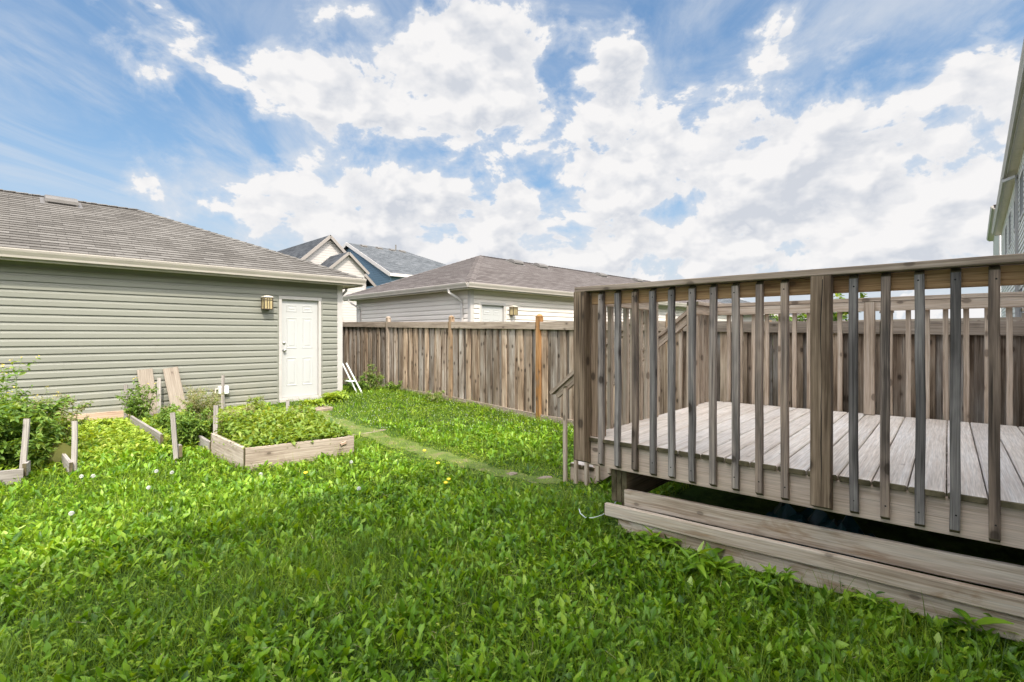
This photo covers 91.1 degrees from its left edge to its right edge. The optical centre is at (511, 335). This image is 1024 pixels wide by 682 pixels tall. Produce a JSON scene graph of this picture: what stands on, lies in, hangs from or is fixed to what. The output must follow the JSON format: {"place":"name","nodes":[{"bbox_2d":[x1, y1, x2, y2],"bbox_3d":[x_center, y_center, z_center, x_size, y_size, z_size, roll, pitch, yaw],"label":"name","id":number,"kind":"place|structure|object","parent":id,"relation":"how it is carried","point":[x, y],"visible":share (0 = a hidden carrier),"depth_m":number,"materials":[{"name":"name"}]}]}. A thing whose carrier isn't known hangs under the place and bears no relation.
{"place":"outdoors","nodes":[
{"label":"outdoors","id":0,"kind":"place"},
{"bbox_2d":[291,405,562,483],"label":"path","id":1,"kind":"structure","parent":0,"point":[377,435],"depth_m":6.17,"materials":[{"name":"green plant"}]},
{"bbox_2d":[0,383,1023,681],"bbox_3d":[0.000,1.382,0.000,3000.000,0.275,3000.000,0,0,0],"label":"ground","id":2,"kind":"structure","parent":0,"point":[882,530],"depth_m":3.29,"materials":[{"name":"green plant"}]},
{"bbox_2d":[0,469,23,484],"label":"bed plank","id":3,"kind":"object","parent":2,"relation":"on","point":[6,476],"visible":0.82,"depth_m":4.65,"materials":[{"name":"beige wood"}]},
{"bbox_2d":[0,355,40,415],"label":"flowering weed","id":4,"kind":"object","parent":2,"relation":"on","point":[2,380],"visible":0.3,"depth_m":5.61,"materials":[{"name":"green plant"}]},
{"bbox_2d":[19,418,30,468],"bbox_3d":[-4.709,1.120,4.850,0.106,0.646,0.033,0,0,0],"label":"wooden stake","id":5,"kind":"object","parent":2,"relation":"on","point":[25,441],"visible":0.63,"depth_m":4.84,"materials":[{"name":"grey wood"}]},
{"bbox_2d":[22,461,30,475],"bbox_3d":[-4.681,1.278,4.845,0.033,0.144,0.274,0,0,-38],"label":"bed plank","id":6,"kind":"object","parent":2,"relation":"on","point":[26,466],"visible":0.82,"depth_m":4.75,"materials":[{"name":"beige wood"}]},
{"bbox_2d":[9,388,61,409],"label":"flowering weed","id":7,"kind":"object","parent":2,"relation":"on","point":[41,398],"visible":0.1,"depth_m":6.31,"materials":[{"name":"green plant"}]},
{"bbox_2d":[0,394,73,470],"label":"bushy weed","id":8,"kind":"object","parent":2,"relation":"on","point":[11,426],"visible":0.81,"depth_m":5.14,"materials":[{"name":"green plant"}]},
{"bbox_2d":[0,393,92,444],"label":"bushy weed","id":9,"kind":"object","parent":2,"relation":"on","point":[66,423],"visible":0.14,"depth_m":5.93,"materials":[{"name":"green plant"}]},
{"bbox_2d":[48,443,70,463],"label":"dock leaf","id":10,"kind":"object","parent":2,"relation":"on","point":[63,448],"visible":0.56,"depth_m":5.31,"materials":[{"name":"green plant"}]},
{"bbox_2d":[53,444,72,473],"bbox_3d":[-5.144,1.288,5.675,2.029,0.184,0.034,0,0,42],"label":"bed plank","id":11,"kind":"object","parent":2,"relation":"on","point":[67,462],"visible":0.34,"depth_m":5.10,"materials":[{"name":"beige wood"}]},
{"bbox_2d":[71,420,77,470],"bbox_3d":[-4.398,1.151,5.050,0.052,0.596,0.026,0,0,-14],"label":"wooden stake","id":12,"kind":"object","parent":2,"relation":"on","point":[74,450],"visible":0.65,"depth_m":5.04,"materials":[{"name":"grey wood"}]},
{"bbox_2d":[85,418,115,427],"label":"fern weed","id":13,"kind":"object","parent":2,"relation":"on","point":[102,422],"visible":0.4,"depth_m":7.30,"materials":[{"name":"green plant"}]},
{"bbox_2d":[65,407,165,420],"bbox_3d":[-6.328,1.302,8.009,0.032,0.207,1.551,0,0,45],"label":"base board","id":14,"kind":"object","parent":2,"relation":"on","point":[110,414],"visible":0.09,"depth_m":7.90,"materials":[{"name":"brown wood"}]},
{"bbox_2d":[124,384,127,417],"bbox_3d":[-6.071,1.107,7.899,0.051,0.681,0.023,0,0,-14],"label":"wooden stake","id":15,"kind":"object","parent":2,"relation":"on","point":[126,391],"visible":0.52,"depth_m":7.89,"materials":[{"name":"beige wood"}]},
{"bbox_2d":[115,377,160,420],"bbox_3d":[-5.734,1.017,7.708,0.581,0.775,0.381,0,0,-41],"label":"bushy weed","id":16,"kind":"object","parent":2,"relation":"on","point":[133,408],"visible":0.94,"depth_m":7.67,"materials":[{"name":"green plant"}]},
{"bbox_2d":[130,415,163,443],"bbox_3d":[-5.019,1.277,6.875,1.945,0.157,0.036,0,0,44],"label":"bed plank","id":17,"kind":"object","parent":2,"relation":"on","point":[158,435],"visible":0.61,"depth_m":6.63,"materials":[{"name":"grey wood"}]},
{"bbox_2d":[137,368,157,417],"bbox_3d":[-5.966,0.985,8.247,0.175,0.890,0.287,0,0,44],"label":"leaning board","id":18,"kind":"object","parent":2,"relation":"on","point":[145,376],"visible":0.52,"depth_m":8.25,"materials":[{"name":"beige wood"}]},
{"bbox_2d":[0,401,297,473],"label":"ground cover","id":19,"kind":"object","parent":2,"relation":"on","point":[118,424],"visible":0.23,"depth_m":6.50,"materials":[{"name":"green plant"}]},
{"bbox_2d":[157,378,160,413],"bbox_3d":[-5.827,1.062,8.300,0.051,0.743,0.024,0,0,-14],"label":"wooden stake","id":20,"kind":"object","parent":2,"relation":"on","point":[159,390],"visible":0.59,"depth_m":8.29,"materials":[{"name":"beige wood"}]},
{"bbox_2d":[144,400,192,429],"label":"bushy weed","id":21,"kind":"object","parent":2,"relation":"on","point":[160,421],"visible":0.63,"depth_m":7.20,"materials":[{"name":"green plant"}]},
{"bbox_2d":[170,412,178,464],"bbox_3d":[-3.659,1.141,5.449,0.088,0.624,0.032,0,0,-14],"label":"wooden stake","id":22,"kind":"object","parent":2,"relation":"on","point":[174,434],"visible":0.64,"depth_m":5.44,"materials":[{"name":"grey wood"}]},
{"bbox_2d":[163,366,186,412],"bbox_3d":[-5.700,0.980,8.516,0.177,0.910,0.341,0,0,43],"label":"leaning board","id":23,"kind":"object","parent":2,"relation":"on","point":[172,380],"visible":0.6,"depth_m":8.51,"materials":[{"name":"beige wood"}]},
{"bbox_2d":[178,444,181,457],"bbox_3d":[-3.659,1.264,5.530,0.032,0.144,0.193,0,0,-40],"label":"bed plank","id":24,"kind":"object","parent":2,"relation":"on","point":[180,450],"visible":0.75,"depth_m":5.46,"materials":[{"name":"grey wood"}]},
{"bbox_2d":[0,189,365,414],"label":"garage","id":25,"kind":"structure","parent":2,"relation":"on","point":[101,305],"depth_m":8.63,"materials":[{"name":"green"}]},
{"bbox_2d":[215,386,228,406],"bbox_3d":[-5.237,1.155,9.059,0.102,0.490,0.225,0,0,45],"label":"junction box","id":26,"kind":"object","parent":25,"relation":"attached to","point":[226,390],"visible":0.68,"depth_m":9.06,"materials":[{"name":"white plastic"}]},
{"bbox_2d":[261,295,272,309],"bbox_3d":[-4.673,-0.633,9.578,0.183,0.274,0.176,0,0,45],"label":"wall lamp","id":27,"kind":"object","parent":25,"relation":"attached to","point":[266,302],"visible":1,"depth_m":9.52,"materials":[{"name":"beige glass"}]},
{"bbox_2d":[282,299,316,397],"bbox_3d":[-4.285,0.250,10.150,0.108,1.940,0.735,0,0,45],"label":"door","id":28,"kind":"structure","parent":25,"relation":"in","point":[299,317],"depth_m":10.16,"materials":[{"name":"white paint"}]},
{"bbox_2d":[161,408,212,447],"bbox_3d":[-4.047,1.175,6.306,0.610,0.533,0.621,0,0,0],"label":"bushy weed","id":29,"kind":"object","parent":2,"relation":"on","point":[190,429],"visible":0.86,"depth_m":6.20,"materials":[{"name":"green plant"}]},
{"bbox_2d":[175,385,223,421],"bbox_3d":[-4.791,1.083,7.758,0.670,0.696,0.500,0,0,-18],"label":"seedy weed","id":30,"kind":"object","parent":2,"relation":"on","point":[196,399],"visible":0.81,"depth_m":7.70,"materials":[{"name":"green plant"}]},
{"bbox_2d":[197,435,209,452],"bbox_3d":[-3.768,1.314,6.150,0.568,0.144,0.033,0,0,45],"label":"bed plank","id":31,"kind":"object","parent":2,"relation":"on","point":[204,441],"visible":0.61,"depth_m":6.11,"materials":[{"name":"grey wood"}]},
{"bbox_2d":[213,405,217,432],"bbox_3d":[-3.630,1.148,6.150,0.061,0.603,0.027,0,0,-14],"label":"wooden stake","id":32,"kind":"object","parent":2,"relation":"on","point":[215,413],"visible":0.45,"depth_m":6.14,"materials":[{"name":"grey wood"}]},
{"bbox_2d":[207,408,235,432],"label":"seedy weed","id":33,"kind":"object","parent":2,"relation":"on","point":[220,419],"visible":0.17,"depth_m":6.53,"materials":[{"name":"green plant"}]},
{"bbox_2d":[221,375,224,408],"bbox_3d":[-4.952,1.048,8.600,0.061,0.756,0.026,0,0,-14],"label":"wooden stake","id":34,"kind":"object","parent":2,"relation":"on","point":[222,386],"visible":0.65,"depth_m":8.59,"materials":[{"name":"beige wood"}]},
{"bbox_2d":[219,405,256,420],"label":"seedy weed","id":35,"kind":"object","parent":2,"relation":"on","point":[248,408],"visible":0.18,"depth_m":7.38,"materials":[{"name":"green plant"}]},
{"bbox_2d":[243,395,265,411],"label":"bushy weed","id":36,"kind":"object","parent":2,"relation":"on","point":[257,398],"visible":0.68,"depth_m":8.60,"materials":[{"name":"green plant"}]},
{"bbox_2d":[210,432,353,470],"bbox_3d":[-2.708,1.303,5.931,1.310,0.308,1.096,0,0,-40],"label":"raised bed","id":37,"kind":"object","parent":2,"relation":"on","point":[287,452],"visible":0.6,"depth_m":5.53,"materials":[{"name":"wood"}]},
{"bbox_2d":[212,404,351,451],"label":"planter leaves","id":38,"kind":"object","parent":37,"relation":"in","point":[283,427],"visible":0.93,"depth_m":5.86,"materials":[{"name":"green plant"}]},
{"bbox_2d":[286,400,289,412],"bbox_3d":[-3.127,1.173,7.000,0.050,0.552,0.024,0,0,-14],"label":"wooden stake","id":39,"kind":"object","parent":2,"relation":"on","point":[287,402],"visible":0.37,"depth_m":6.99,"materials":[{"name":"beige wood"}]},
{"bbox_2d":[299,398,325,406],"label":"broad weed","id":40,"kind":"object","parent":2,"relation":"on","point":[314,402],"visible":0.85,"depth_m":9.32,"materials":[{"name":"green plant"}]},
{"bbox_2d":[292,405,332,412],"bbox_3d":[-3.666,1.341,9.128,0.553,0.040,0.772,0,0,43],"label":"paving stone","id":41,"kind":"object","parent":2,"relation":"on","point":[324,408],"visible":0.32,"depth_m":9.13,"materials":[{"name":"stone"}]},
{"bbox_2d":[277,235,376,321],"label":"house","id":42,"kind":"structure","parent":2,"relation":"on","point":[328,251],"depth_m":33.22,"materials":[{"name":"beige"}]},
{"bbox_2d":[321,389,348,403],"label":"broad weed","id":43,"kind":"object","parent":2,"relation":"on","point":[338,396],"visible":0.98,"depth_m":9.81,"materials":[{"name":"green plant"}]},
{"bbox_2d":[343,363,361,392],"bbox_3d":[-3.476,0.920,10.906,0.258,0.693,0.385,0,0,45],"label":"step stool","id":44,"kind":"object","parent":2,"relation":"on","point":[350,380],"visible":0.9,"depth_m":10.89,"materials":[{"name":"white plastic"}]},
{"bbox_2d":[344,374,369,390],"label":"bushy weed","id":45,"kind":"object","parent":2,"relation":"on","point":[362,384],"visible":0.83,"depth_m":11.45,"materials":[{"name":"green plant"}]},
{"bbox_2d":[363,360,385,389],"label":"bushy weed","id":46,"kind":"object","parent":2,"relation":"on","point":[373,379],"visible":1,"depth_m":11.52,"materials":[{"name":"green plant"}]},
{"bbox_2d":[384,380,402,390],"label":"grassy weed","id":47,"kind":"object","parent":2,"relation":"on","point":[392,386],"visible":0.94,"depth_m":11.39,"materials":[{"name":"green plant"}]},
{"bbox_2d":[342,242,445,288],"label":"house","id":48,"kind":"structure","parent":2,"relation":"on","point":[381,265],"depth_m":38.66,"materials":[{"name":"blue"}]},
{"bbox_2d":[425,390,444,402],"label":"grassy weed","id":49,"kind":"object","parent":2,"relation":"on","point":[436,396],"visible":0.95,"depth_m":10.14,"materials":[{"name":"green plant"}]},
{"bbox_2d":[10,393,1005,681],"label":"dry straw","id":50,"kind":"object","parent":2,"relation":"on","point":[416,547],"visible":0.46,"depth_m":2.94,"materials":[{"name":"beige plant"}]},
{"bbox_2d":[0,386,1023,681],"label":"dandelion leaves","id":51,"kind":"object","parent":2,"relation":"on","point":[810,640],"visible":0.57,"depth_m":2.77,"materials":[{"name":"green plant"}]},
{"bbox_2d":[0,385,1023,681],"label":"clover","id":52,"kind":"object","parent":2,"relation":"on","point":[144,665],"depth_m":2.70,"materials":[{"name":"green plant"}]},
{"bbox_2d":[343,255,731,321],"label":"garage","id":53,"kind":"structure","parent":2,"relation":"on","point":[480,288],"depth_m":14.62,"materials":[{"name":"white"}]},
{"bbox_2d":[482,305,501,321],"bbox_3d":[-0.547,0.190,13.228,0.047,1.980,0.790,0,0,45],"label":"door","id":54,"kind":"structure","parent":53,"relation":"in","point":[490,313],"depth_m":13.21,"materials":[{"name":"white paint"}]},
{"bbox_2d":[509,305,517,315],"bbox_3d":[0.039,-0.683,13.597,0.183,0.274,0.176,0,0,45],"label":"wall lamp","id":55,"kind":"object","parent":53,"relation":"attached to","point":[513,310],"visible":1,"depth_m":13.55,"materials":[{"name":"beige glass"}]},
{"bbox_2d":[529,476,552,482],"bbox_3d":[0.287,1.500,5.175,0.368,0.034,0.139,0,0,-44],"label":"paving stone","id":56,"kind":"object","parent":2,"relation":"on","point":[543,477],"visible":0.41,"depth_m":5.26,"materials":[{"name":"stone"}]},
{"bbox_2d":[607,517,630,536],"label":"grassy weed","id":57,"kind":"object","parent":2,"relation":"on","point":[614,521],"visible":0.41,"depth_m":3.51,"materials":[{"name":"green plant"}]},
{"bbox_2d":[632,526,685,561],"bbox_3d":[0.927,1.370,3.201,0.351,0.276,0.398,0,0,0],"label":"broad weed","id":58,"kind":"object","parent":2,"relation":"on","point":[661,543],"visible":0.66,"depth_m":3.19,"materials":[{"name":"green plant"}]},
{"bbox_2d":[343,311,1023,429],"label":"fence","id":59,"kind":"object","parent":2,"relation":"on","point":[523,367],"visible":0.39,"depth_m":8.59,"materials":[{"name":"brown wood"}]},
{"bbox_2d":[674,541,741,581],"bbox_3d":[1.125,1.374,2.922,0.420,0.272,0.456,0,0,0],"label":"broad weed","id":60,"kind":"object","parent":2,"relation":"on","point":[691,556],"visible":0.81,"depth_m":2.91,"materials":[{"name":"green plant"}]},
{"bbox_2d":[718,298,791,320],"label":"garage","id":61,"kind":"structure","parent":2,"relation":"on","point":[745,317],"depth_m":28.88,"materials":[{"name":"white"}]},
{"bbox_2d":[735,562,798,600],"bbox_3d":[1.362,1.355,2.722,0.327,0.225,0.269,0,0,-33],"label":"grassy weed","id":62,"kind":"object","parent":2,"relation":"on","point":[770,578],"visible":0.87,"depth_m":2.69,"materials":[{"name":"green plant"}]},
{"bbox_2d":[549,253,1023,642],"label":"deck","id":63,"kind":"structure","parent":2,"relation":"on","point":[953,476],"depth_m":2.95,"materials":[{"name":"wood"}]},
{"bbox_2d":[746,502,876,562],"bbox_3d":[2.020,1.281,3.404,0.750,0.237,0.600,0,0,41],"label":"tarp","id":64,"kind":"object","parent":2,"relation":"on","point":[817,517],"visible":0.31,"depth_m":3.39,"materials":[{"name":"black plastic"}]},
{"bbox_2d":[769,292,867,320],"bbox_3d":[5.085,0.356,8.625,1.958,2.151,1.661,0,0,0],"label":"shrub","id":65,"kind":"object","parent":2,"relation":"on","point":[844,316],"visible":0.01,"depth_m":8.61,"materials":[{"name":"green plant"}]},
{"bbox_2d":[839,581,910,637],"bbox_3d":[1.797,1.363,2.484,0.259,0.195,0.369,0,0,18],"label":"grassy weed","id":66,"kind":"object","parent":2,"relation":"on","point":[871,603],"visible":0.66,"depth_m":2.46,"materials":[{"name":"green plant"}]},
{"bbox_2d":[770,317,1020,320],"bbox_3d":[6.245,0.550,13.705,15.326,1.900,0.114,0,0,45],"label":"fence","id":67,"kind":"object","parent":2,"relation":"on","point":[982,319],"depth_m":10.42,"materials":[{"name":"brown wood"}]},
{"bbox_2d":[939,608,1023,653],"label":"broad weed","id":68,"kind":"object","parent":2,"relation":"on","point":[990,620],"visible":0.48,"depth_m":2.27,"materials":[{"name":"green plant"}]},
{"bbox_2d":[992,40,1023,316],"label":"house","id":69,"kind":"structure","parent":2,"relation":"on","point":[1008,224],"depth_m":12.74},
{"bbox_2d":[986,204,1000,316],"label":"house","id":70,"kind":"structure","parent":69,"relation":"attached to","point":[996,240],"depth_m":24.99,"materials":[{"name":"white"}]},
{"bbox_2d":[1005,223,1006,254],"bbox_3d":[17.404,-3.350,17.687,0.031,1.100,1.200,0,0,43],"label":"window","id":71,"kind":"structure","parent":69,"relation":"in","point":[1006,223],"depth_m":17.30,"materials":[{"name":"white glass"}]},
{"bbox_2d":[1009,209,1011,248],"bbox_3d":[15.644,-3.350,15.773,0.031,1.100,1.200,0,0,43],"label":"window","id":72,"kind":"structure","parent":69,"relation":"in","point":[1010,228],"depth_m":15.76,"materials":[{"name":"white glass"}]},
{"bbox_2d":[1014,198,1014,232],"bbox_3d":[13.816,-3.350,13.786,0.031,0.900,1.000,0,0,43],"label":"window","id":73,"kind":"structure","parent":69,"relation":"in","point":[1014,198],"depth_m":14.10,"materials":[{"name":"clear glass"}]},
{"bbox_2d":[1018,285,1023,316],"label":"window","id":74,"kind":"structure","parent":69,"relation":"in","point":[1020,288],"depth_m":12.37,"materials":[{"name":"grey glass"}]},
{"bbox_2d":[1020,164,1023,221],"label":"window","id":75,"kind":"structure","parent":69,"relation":"in","point":[1021,175],"depth_m":12.08,"materials":[{"name":"white glass"}]},
{"bbox_2d":[1017,308,1023,320],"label":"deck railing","id":76,"kind":"object","parent":2,"relation":"on","point":[1022,314],"visible":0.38,"depth_m":5.60,"materials":[{"name":"brown wood"}]},
{"bbox_2d":[0,0,1023,319],"label":"sky","id":77,"kind":"structure","parent":0,"point":[648,140],"materials":[{"name":"blue"}]}
]}

